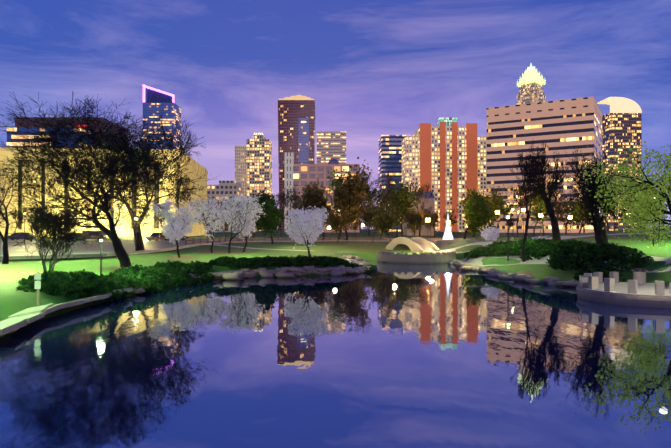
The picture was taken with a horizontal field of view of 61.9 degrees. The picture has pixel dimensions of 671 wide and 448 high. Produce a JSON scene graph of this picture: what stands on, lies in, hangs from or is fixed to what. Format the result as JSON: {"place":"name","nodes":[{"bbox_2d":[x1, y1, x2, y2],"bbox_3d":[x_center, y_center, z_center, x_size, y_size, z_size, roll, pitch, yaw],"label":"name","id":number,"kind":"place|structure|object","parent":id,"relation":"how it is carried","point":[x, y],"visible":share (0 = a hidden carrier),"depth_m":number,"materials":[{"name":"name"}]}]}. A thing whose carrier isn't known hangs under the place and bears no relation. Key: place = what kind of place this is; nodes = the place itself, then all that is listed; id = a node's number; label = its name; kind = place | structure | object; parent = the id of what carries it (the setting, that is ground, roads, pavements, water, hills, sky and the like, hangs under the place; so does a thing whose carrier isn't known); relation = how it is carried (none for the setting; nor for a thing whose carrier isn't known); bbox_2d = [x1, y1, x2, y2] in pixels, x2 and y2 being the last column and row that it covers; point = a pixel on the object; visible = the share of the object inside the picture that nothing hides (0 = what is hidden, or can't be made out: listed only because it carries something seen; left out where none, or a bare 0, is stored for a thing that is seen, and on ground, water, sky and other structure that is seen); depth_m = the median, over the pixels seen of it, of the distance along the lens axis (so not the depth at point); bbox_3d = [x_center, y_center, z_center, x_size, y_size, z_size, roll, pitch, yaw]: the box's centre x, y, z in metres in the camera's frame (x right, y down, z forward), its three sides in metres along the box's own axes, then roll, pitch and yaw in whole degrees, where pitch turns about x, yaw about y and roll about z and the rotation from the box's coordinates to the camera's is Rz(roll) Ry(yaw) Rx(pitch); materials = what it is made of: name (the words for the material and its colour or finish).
{"place":"outdoors","nodes":[
{"label":"outdoors","id":0,"kind":"place"},
{"bbox_2d":[0,239,459,255],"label":"road","id":1,"kind":"structure","parent":0,"point":[128,244],"depth_m":65.86,"materials":[{"name":"asphalt"}]},
{"bbox_2d":[8,232,36,239],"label":"sedan car","id":2,"kind":"object","parent":1,"relation":"on","point":[19,234],"visible":0.67,"depth_m":104.82,"materials":[{"name":"grey paint"}]},
{"bbox_2d":[75,231,105,240],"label":"car","id":3,"kind":"object","parent":1,"relation":"on","point":[92,234],"visible":0.48,"depth_m":98.10,"materials":[{"name":"grey paint"}]},
{"bbox_2d":[146,233,168,240],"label":"sedan car","id":4,"kind":"object","parent":1,"relation":"on","point":[154,236],"visible":0.62,"depth_m":97.42,"materials":[{"name":"grey paint"}]},
{"bbox_2d":[0,238,483,259],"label":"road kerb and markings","id":5,"kind":"structure","parent":1,"relation":"on","point":[90,255],"depth_m":51.66,"materials":[{"name":"grey concrete"}]},
{"bbox_2d":[0,260,670,447],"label":"water","id":6,"kind":"structure","parent":0,"point":[405,355],"depth_m":12.84,"materials":[{"name":"liquid"}]},
{"bbox_2d":[0,228,670,337],"bbox_3d":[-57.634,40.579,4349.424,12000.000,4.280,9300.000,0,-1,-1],"label":"ground","id":7,"kind":"structure","parent":0,"point":[13,301],"depth_m":42.72,"materials":[{"name":"green plant"}]},
{"bbox_2d":[0,164,22,263],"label":"tree","id":8,"kind":"object","parent":7,"relation":"on","point":[5,251],"visible":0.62,"depth_m":36.60,"materials":[{"name":"black plant"}]},
{"bbox_2d":[10,209,25,231],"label":"street tree","id":9,"kind":"object","parent":7,"relation":"on","point":[14,218],"visible":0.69,"depth_m":135.02,"materials":[{"name":"green plant"}]},
{"bbox_2d":[21,272,42,275],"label":"footpath","id":10,"kind":"structure","parent":7,"relation":"on","point":[30,273],"depth_m":27.98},
{"bbox_2d":[45,208,81,271],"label":"tree","id":11,"kind":"object","parent":10,"relation":"on","point":[72,222],"visible":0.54,"depth_m":28.54,"materials":[{"name":"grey plant"}]},
{"bbox_2d":[42,209,84,267],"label":"tree","id":12,"kind":"object","parent":10,"relation":"on","point":[63,224],"visible":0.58,"depth_m":28.58,"materials":[{"name":"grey plant"}]},
{"bbox_2d":[34,272,40,304],"bbox_3d":[-11.175,2.425,21.016,0.240,1.250,0.090,0,-1,-1],"label":"park sign","id":13,"kind":"object","parent":7,"relation":"on","point":[37,276],"visible":0.95,"depth_m":20.98,"materials":[{"name":"grey"}]},
{"bbox_2d":[25,209,63,270],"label":"tree","id":14,"kind":"object","parent":7,"relation":"on","point":[37,224],"visible":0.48,"depth_m":28.19,"materials":[{"name":"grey plant"}]},
{"bbox_2d":[29,208,73,271],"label":"tree","id":15,"kind":"object","parent":7,"relation":"on","point":[44,225],"visible":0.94,"depth_m":28.08,"materials":[{"name":"green plant"}]},
{"bbox_2d":[22,209,80,270],"bbox_3d":[-14.360,0.892,28.236,3.048,3.431,1.636,0,-1,28],"label":"tree","id":16,"kind":"object","parent":7,"relation":"on","point":[69,238],"visible":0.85,"depth_m":28.20,"materials":[{"name":"green plant"}]},
{"bbox_2d":[0,288,132,334],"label":"edge stone slabs","id":17,"kind":"structure","parent":7,"relation":"on","point":[16,321],"depth_m":19.08,"materials":[{"name":"stone"}]},
{"bbox_2d":[15,117,127,147],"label":"building roof","id":18,"kind":"structure","parent":7,"relation":"on","point":[48,119],"depth_m":318.52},
{"bbox_2d":[7,127,94,147],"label":"building","id":19,"kind":"structure","parent":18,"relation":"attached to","point":[11,136],"depth_m":298.24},
{"bbox_2d":[100,239,102,274],"bbox_3d":[-11.751,1.742,28.026,0.182,1.979,0.173,0,-1,-1],"label":"lamp post","id":20,"kind":"object","parent":7,"relation":"on","point":[101,240],"visible":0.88,"depth_m":28.00,"materials":[{"name":"grey metal"}]},
{"bbox_2d":[0,147,207,236],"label":"building","id":21,"kind":"structure","parent":7,"relation":"on","point":[121,231],"depth_m":147.65,"materials":[{"name":"concrete"}]},
{"bbox_2d":[0,92,217,267],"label":"tree","id":22,"kind":"object","parent":7,"relation":"on","point":[95,217],"visible":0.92,"depth_m":33.78,"materials":[{"name":"black plant"}]},
{"bbox_2d":[13,90,206,250],"bbox_3d":[-20.182,-4.824,51.170,15.463,14.987,13.130,0,-1,-1],"label":"tree","id":23,"kind":"object","parent":7,"relation":"on","point":[139,244],"visible":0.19,"depth_m":52.13,"materials":[{"name":"black plant"}]},
{"bbox_2d":[152,212,166,227],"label":"street tree","id":24,"kind":"object","parent":7,"relation":"on","point":[160,220],"visible":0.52,"depth_m":137.28,"materials":[{"name":"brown plant"}]},
{"bbox_2d":[143,102,180,148],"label":"skyscraper","id":25,"kind":"structure","parent":7,"relation":"on","point":[169,116],"depth_m":897.93,"materials":[{"name":"glass"}]},
{"bbox_2d":[143,84,174,102],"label":"rooftop crown","id":26,"kind":"object","parent":25,"relation":"on","point":[154,95],"visible":0.85,"depth_m":903.99},
{"bbox_2d":[148,197,201,257],"bbox_3d":[-13.060,0.274,46.027,3.784,5.052,4.289,0,-1,-1],"label":"tree","id":27,"kind":"object","parent":7,"relation":"on","point":[177,228],"visible":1,"depth_m":45.97,"materials":[{"name":"white plant"}]},
{"bbox_2d":[162,256,195,258],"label":"mulch","id":28,"kind":"object","parent":7,"relation":"on","point":[176,257],"visible":0.95,"depth_m":45.41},
{"bbox_2d":[16,255,375,301],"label":"shrubs","id":29,"kind":"object","parent":7,"relation":"on","point":[83,283],"visible":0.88,"depth_m":29.67,"materials":[{"name":"plant"}]},
{"bbox_2d":[188,196,234,252],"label":"tree","id":30,"kind":"object","parent":7,"relation":"on","point":[211,227],"visible":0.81,"depth_m":52.71,"materials":[{"name":"white plant"}]},
{"bbox_2d":[207,185,242,231],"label":"building","id":31,"kind":"structure","parent":7,"relation":"on","point":[217,192],"depth_m":379.19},
{"bbox_2d":[219,181,240,186],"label":"building","id":32,"kind":"structure","parent":7,"relation":"on","point":[229,183],"depth_m":419.26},
{"bbox_2d":[235,146,245,197],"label":"building","id":33,"kind":"structure","parent":7,"relation":"on","point":[240,164],"depth_m":599.26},
{"bbox_2d":[222,201,265,251],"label":"tree","id":34,"kind":"object","parent":7,"relation":"on","point":[246,232],"visible":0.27,"depth_m":54.79,"materials":[{"name":"white plant"}]},
{"bbox_2d":[128,254,371,293],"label":"shore rocks","id":35,"kind":"object","parent":7,"relation":"on","point":[232,275],"depth_m":36.85,"materials":[{"name":"stone"}]},
{"bbox_2d":[246,139,271,230],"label":"building","id":36,"kind":"structure","parent":7,"relation":"on","point":[258,165],"depth_m":589.54,"materials":[{"name":"beige"}]},
{"bbox_2d":[210,244,311,250],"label":"path","id":37,"kind":"structure","parent":7,"relation":"on","point":[255,248],"depth_m":66.97,"materials":[{"name":"concrete"}]},
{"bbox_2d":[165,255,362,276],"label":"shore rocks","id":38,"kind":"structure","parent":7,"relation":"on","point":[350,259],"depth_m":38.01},
{"bbox_2d":[250,189,284,243],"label":"holly tree","id":39,"kind":"object","parent":7,"relation":"on","point":[269,221],"visible":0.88,"depth_m":77.00,"materials":[{"name":"green plant"}]},
{"bbox_2d":[269,190,298,236],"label":"street tree","id":40,"kind":"object","parent":7,"relation":"on","point":[286,202],"visible":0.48,"depth_m":149.67,"materials":[{"name":"brown plant"}]},
{"bbox_2d":[185,236,386,244],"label":"fence rail","id":41,"kind":"object","parent":7,"relation":"on","point":[225,240],"visible":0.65,"depth_m":93.53,"materials":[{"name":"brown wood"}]},
{"bbox_2d":[284,152,293,231],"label":"building","id":42,"kind":"structure","parent":7,"relation":"on","point":[288,166],"depth_m":348.90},
{"bbox_2d":[278,95,315,229],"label":"skyscraper","id":43,"kind":"structure","parent":7,"relation":"on","point":[290,112],"materials":[{"name":"concrete"}]},
{"bbox_2d":[298,117,308,163],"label":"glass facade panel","id":44,"kind":"object","parent":43,"relation":"attached to","point":[303,140],"visible":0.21,"depth_m":798.48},
{"bbox_2d":[278,181,329,232],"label":"street tree","id":45,"kind":"object","parent":7,"relation":"on","point":[293,192],"visible":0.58,"depth_m":97.66,"materials":[{"name":"brown plant"}]},
{"bbox_2d":[286,206,328,256],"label":"tree","id":46,"kind":"object","parent":7,"relation":"on","point":[307,226],"visible":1,"depth_m":41.52,"materials":[{"name":"white plant"}]},
{"bbox_2d":[292,183,332,238],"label":"street tree","id":47,"kind":"object","parent":7,"relation":"on","point":[312,202],"visible":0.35,"depth_m":96.12,"materials":[{"name":"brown plant"}]},
{"bbox_2d":[290,178,335,227],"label":"street tree","id":48,"kind":"object","parent":7,"relation":"on","point":[310,188],"visible":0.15,"depth_m":101.41,"materials":[{"name":"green plant"}]},
{"bbox_2d":[293,164,359,231],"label":"pink building","id":49,"kind":"structure","parent":7,"relation":"on","point":[304,174],"depth_m":350.15,"materials":[{"name":"concrete"}]},
{"bbox_2d":[317,132,345,163],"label":"building","id":50,"kind":"structure","parent":7,"relation":"on","point":[331,145],"depth_m":700.88,"materials":[{"name":"concrete"}]},
{"bbox_2d":[322,206,354,241],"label":"tree","id":51,"kind":"object","parent":7,"relation":"on","point":[336,223],"visible":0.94,"depth_m":89.04,"materials":[{"name":"plant"}]},
{"bbox_2d":[319,169,365,238],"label":"street tree","id":52,"kind":"object","parent":7,"relation":"on","point":[334,181],"visible":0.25,"depth_m":106.71,"materials":[{"name":"brown plant"}]},
{"bbox_2d":[329,157,372,239],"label":"street tree","id":53,"kind":"object","parent":7,"relation":"on","point":[352,190],"visible":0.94,"depth_m":94.74,"materials":[{"name":"green plant"}]},
{"bbox_2d":[338,206,367,238],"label":"tree","id":54,"kind":"object","parent":7,"relation":"on","point":[354,223],"visible":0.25,"depth_m":109.73,"materials":[{"name":"brown plant"}]},
{"bbox_2d":[344,173,385,227],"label":"green tree","id":55,"kind":"object","parent":7,"relation":"on","point":[372,191],"visible":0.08,"depth_m":278.31,"materials":[{"name":"green plant"}]},
{"bbox_2d":[357,207,385,242],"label":"tree","id":56,"kind":"object","parent":7,"relation":"on","point":[367,217],"visible":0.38,"depth_m":87.39,"materials":[{"name":"green plant"}]},
{"bbox_2d":[372,171,397,238],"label":"street tree","id":57,"kind":"object","parent":7,"relation":"on","point":[389,183],"visible":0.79,"depth_m":110.76,"materials":[{"name":"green plant"}]},
{"bbox_2d":[368,200,403,241],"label":"tree","id":58,"kind":"object","parent":7,"relation":"on","point":[384,222],"visible":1,"depth_m":68.96,"materials":[{"name":"green plant"}]},
{"bbox_2d":[379,135,405,230],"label":"high-rise building","id":59,"kind":"structure","parent":7,"relation":"on","point":[390,154],"depth_m":501.27,"materials":[{"name":"glass"}]},
{"bbox_2d":[371,181,426,236],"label":"street tree","id":60,"kind":"object","parent":7,"relation":"on","point":[403,196],"visible":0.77,"depth_m":116.32,"materials":[{"name":"green plant"}]},
{"bbox_2d":[389,185,415,237],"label":"street tree","id":61,"kind":"object","parent":7,"relation":"on","point":[391,195],"visible":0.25,"depth_m":117.58,"materials":[{"name":"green plant"}]},
{"bbox_2d":[402,135,418,191],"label":"high-rise building","id":62,"kind":"structure","parent":7,"relation":"on","point":[410,157],"depth_m":427.31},
{"bbox_2d":[385,237,439,251],"bbox_3d":[8.424,2.800,62.489,2.200,2.720,9.000,0,-1,-19],"label":"sculpture","id":63,"kind":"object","parent":7,"relation":"on","point":[417,244],"depth_m":61.06,"materials":[{"name":"concrete"}]},
{"bbox_2d":[400,208,425,235],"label":"tree","id":64,"kind":"object","parent":7,"relation":"on","point":[412,219],"visible":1,"depth_m":91.13,"materials":[{"name":"green plant"}]},
{"bbox_2d":[377,251,455,263],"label":"stone retaining wall","id":65,"kind":"structure","parent":7,"relation":"on","point":[414,258],"depth_m":52.05,"materials":[{"name":"stone"}]},
{"bbox_2d":[402,198,433,235],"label":"church building","id":66,"kind":"structure","parent":7,"relation":"on","point":[429,203],"depth_m":180.43,"materials":[{"name":"stone"}]},
{"bbox_2d":[409,192,434,197],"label":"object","id":67,"kind":"structure","parent":66,"relation":"attached to","point":[428,196],"depth_m":182.00,"materials":[{"name":"blue stone"}]},
{"bbox_2d":[405,178,432,236],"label":"street tree","id":68,"kind":"object","parent":7,"relation":"on","point":[421,193],"visible":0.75,"depth_m":118.36,"materials":[{"name":"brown plant"}]},
{"bbox_2d":[420,208,439,232],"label":"tree","id":69,"kind":"object","parent":7,"relation":"on","point":[431,222],"visible":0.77,"depth_m":147.47,"materials":[{"name":"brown plant"}]},
{"bbox_2d":[425,207,439,236],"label":"street tree","id":70,"kind":"object","parent":7,"relation":"on","point":[430,212],"visible":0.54,"depth_m":147.70,"materials":[{"name":"brown plant"}]},
{"bbox_2d":[414,126,465,231],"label":"high-rise building","id":71,"kind":"structure","parent":7,"relation":"on","point":[435,159],"depth_m":421.55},
{"bbox_2d":[437,117,456,125],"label":"rooftop structure","id":72,"kind":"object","parent":71,"relation":"on","point":[448,120],"visible":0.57,"depth_m":423.90,"materials":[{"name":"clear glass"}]},
{"bbox_2d":[420,122,477,231],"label":"wall panels","id":73,"kind":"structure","parent":7,"relation":"on","point":[471,158],"depth_m":420.58,"materials":[{"name":"brown"}]},
{"bbox_2d":[443,209,457,236],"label":"fountain","id":74,"kind":"object","parent":7,"relation":"on","point":[447,215],"visible":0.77,"depth_m":159.51,"materials":[{"name":"liquid"}]},
{"bbox_2d":[457,187,486,236],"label":"street tree","id":75,"kind":"object","parent":7,"relation":"on","point":[465,203],"visible":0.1,"depth_m":152.31,"materials":[{"name":"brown plant"}]},
{"bbox_2d":[458,189,497,238],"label":"street tree","id":76,"kind":"object","parent":7,"relation":"on","point":[479,213],"visible":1,"depth_m":94.18,"materials":[{"name":"green plant"}]},
{"bbox_2d":[477,136,486,231],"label":"high-rise building","id":77,"kind":"structure","parent":7,"relation":"on","point":[482,159],"depth_m":427.95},
{"bbox_2d":[430,236,543,261],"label":"pool walls","id":78,"kind":"structure","parent":7,"relation":"on","point":[439,244],"depth_m":63.89,"materials":[{"name":"concrete"}]},
{"bbox_2d":[480,226,504,245],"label":"blossoming tree","id":79,"kind":"object","parent":7,"relation":"on","point":[492,233],"visible":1,"depth_m":53.66,"materials":[{"name":"white plant"}]},
{"bbox_2d":[482,184,517,228],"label":"street tree","id":80,"kind":"object","parent":7,"relation":"on","point":[497,204],"visible":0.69,"depth_m":132.98,"materials":[{"name":"green plant"}]},
{"bbox_2d":[506,216,509,260],"bbox_3d":[12.822,1.057,41.560,0.312,3.364,0.297,0,-1,-1],"label":"lamp post","id":81,"kind":"object","parent":7,"relation":"on","point":[507,217],"visible":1,"depth_m":41.54,"materials":[{"name":"grey metal"}]},
{"bbox_2d":[503,210,514,228],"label":"street tree","id":82,"kind":"object","parent":7,"relation":"on","point":[510,223],"visible":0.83,"depth_m":159.25,"materials":[{"name":"brown plant"}]},
{"bbox_2d":[433,236,587,253],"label":"plaza path","id":83,"kind":"structure","parent":7,"relation":"on","point":[484,244],"depth_m":57.98,"materials":[{"name":"concrete"}]},
{"bbox_2d":[447,259,578,287],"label":"shore rocks","id":84,"kind":"object","parent":7,"relation":"on","point":[500,274],"depth_m":35.70,"materials":[{"name":"stone"}]},
{"bbox_2d":[497,179,544,236],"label":"street tree","id":85,"kind":"object","parent":7,"relation":"on","point":[522,196],"visible":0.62,"depth_m":141.37,"materials":[{"name":"brown plant"}]},
{"bbox_2d":[510,151,547,261],"bbox_3d":[13.633,-1.257,39.127,2.351,7.819,2.337,0,-1,-1],"label":"thin tree","id":86,"kind":"object","parent":7,"relation":"on","point":[527,168],"visible":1,"depth_m":39.04,"materials":[{"name":"black plant"}]},
{"bbox_2d":[510,256,547,275],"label":"mulch","id":87,"kind":"object","parent":7,"relation":"on","point":[528,272],"visible":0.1,"depth_m":36.60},
{"bbox_2d":[517,91,545,104],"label":"building shaft","id":88,"kind":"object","parent":7,"relation":"on","point":[531,97],"visible":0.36,"depth_m":967.52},
{"bbox_2d":[519,85,542,93],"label":"building step","id":89,"kind":"object","parent":88,"relation":"on","point":[530,89],"visible":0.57,"depth_m":971.43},
{"bbox_2d":[521,82,540,87],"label":"building step","id":90,"kind":"object","parent":89,"relation":"on","point":[530,84],"visible":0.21,"depth_m":972.14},
{"bbox_2d":[517,64,545,86],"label":"building crown","id":91,"kind":"object","parent":90,"relation":"on","point":[531,74],"visible":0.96,"depth_m":971.11,"materials":[{"name":"beige"}]},
{"bbox_2d":[528,186,554,236],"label":"street tree","id":92,"kind":"object","parent":7,"relation":"on","point":[542,208],"visible":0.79,"depth_m":117.74,"materials":[{"name":"green plant"}]},
{"bbox_2d":[517,139,571,240],"bbox_3d":[16.808,-2.620,44.391,4.012,8.577,3.601,0,-1,-1],"label":"tree","id":93,"kind":"object","parent":7,"relation":"on","point":[545,196],"visible":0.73,"depth_m":44.41,"materials":[{"name":"black plant"}]},
{"bbox_2d":[487,112,602,232],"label":"office building","id":94,"kind":"structure","parent":7,"relation":"on","point":[508,142],"depth_m":317.89,"materials":[{"name":"concrete"}]},
{"bbox_2d":[486,96,601,125],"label":"building parapet","id":95,"kind":"structure","parent":94,"relation":"attached to","point":[549,108],"depth_m":316.28,"materials":[{"name":"concrete"}]},
{"bbox_2d":[463,237,653,281],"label":"shrubs","id":96,"kind":"object","parent":7,"relation":"on","point":[578,252],"visible":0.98,"depth_m":33.84,"materials":[{"name":"plant"}]},
{"bbox_2d":[544,195,579,234],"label":"street tree","id":97,"kind":"object","parent":7,"relation":"on","point":[559,211],"visible":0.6,"depth_m":135.13,"materials":[{"name":"brown plant"}]},
{"bbox_2d":[461,255,670,272],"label":"lakeside path","id":98,"kind":"structure","parent":7,"relation":"on","point":[478,261],"depth_m":38.01,"materials":[{"name":"concrete"}]},
{"bbox_2d":[561,197,591,233],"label":"street tree","id":99,"kind":"object","parent":7,"relation":"on","point":[575,211],"visible":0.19,"depth_m":130.61,"materials":[{"name":"green plant"}]},
{"bbox_2d":[562,181,603,232],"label":"street tree","id":100,"kind":"object","parent":7,"relation":"on","point":[578,224],"visible":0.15,"depth_m":135.02,"materials":[{"name":"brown plant"}]},
{"bbox_2d":[560,146,616,242],"bbox_3d":[17.489,-1.844,38.333,3.544,7.153,2.882,0,-1,-44],"label":"tree","id":101,"kind":"object","parent":7,"relation":"on","point":[579,180],"visible":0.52,"depth_m":38.08,"materials":[{"name":"green plant"}]},
{"bbox_2d":[568,148,619,244],"bbox_3d":[15.282,-1.386,33.434,3.014,6.315,3.085,0,-1,-1],"label":"leaning tree","id":102,"kind":"object","parent":7,"relation":"on","point":[596,223],"visible":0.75,"depth_m":33.22,"materials":[{"name":"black plant"}]},
{"bbox_2d":[579,191,623,230],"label":"street tree","id":103,"kind":"object","parent":7,"relation":"on","point":[609,211],"visible":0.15,"depth_m":142.92,"materials":[{"name":"green plant"}]},
{"bbox_2d":[608,203,632,230],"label":"street tree","id":104,"kind":"object","parent":7,"relation":"on","point":[612,213],"visible":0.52,"depth_m":158.61,"materials":[{"name":"green plant"}]},
{"bbox_2d":[572,141,670,248],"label":"fresh tree","id":105,"kind":"object","parent":7,"relation":"on","point":[648,206],"visible":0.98,"depth_m":32.21,"materials":[{"name":"green plant"}]},
{"bbox_2d":[576,268,670,307],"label":"stone wall","id":106,"kind":"structure","parent":7,"relation":"on","point":[638,291],"depth_m":24.20,"materials":[{"name":"stone"}]},
{"bbox_2d":[0,0,670,228],"label":"sky","id":107,"kind":"structure","parent":0,"point":[371,69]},
{"bbox_2d":[566,232,670,236],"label":"path","id":108,"kind":"structure","parent":0,"point":[610,234],"depth_m":56.05,"materials":[{"name":"concrete"}]},
{"bbox_2d":[597,97,641,230],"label":"skyscraper","id":109,"kind":"structure","parent":0,"point":[622,130],"materials":[{"name":"concrete"}]},
{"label":"mulch","id":110,"kind":"object","parent":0,"visible":0},
{"bbox_2d":[211,192,259,252],"bbox_3d":[-9.255,-0.086,52.904,4.085,5.826,4.658,0,-1,25],"label":"blossoming tree","id":111,"kind":"object","parent":110,"relation":"on","point":[240,205],"visible":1,"depth_m":52.65,"materials":[{"name":"white plant"}]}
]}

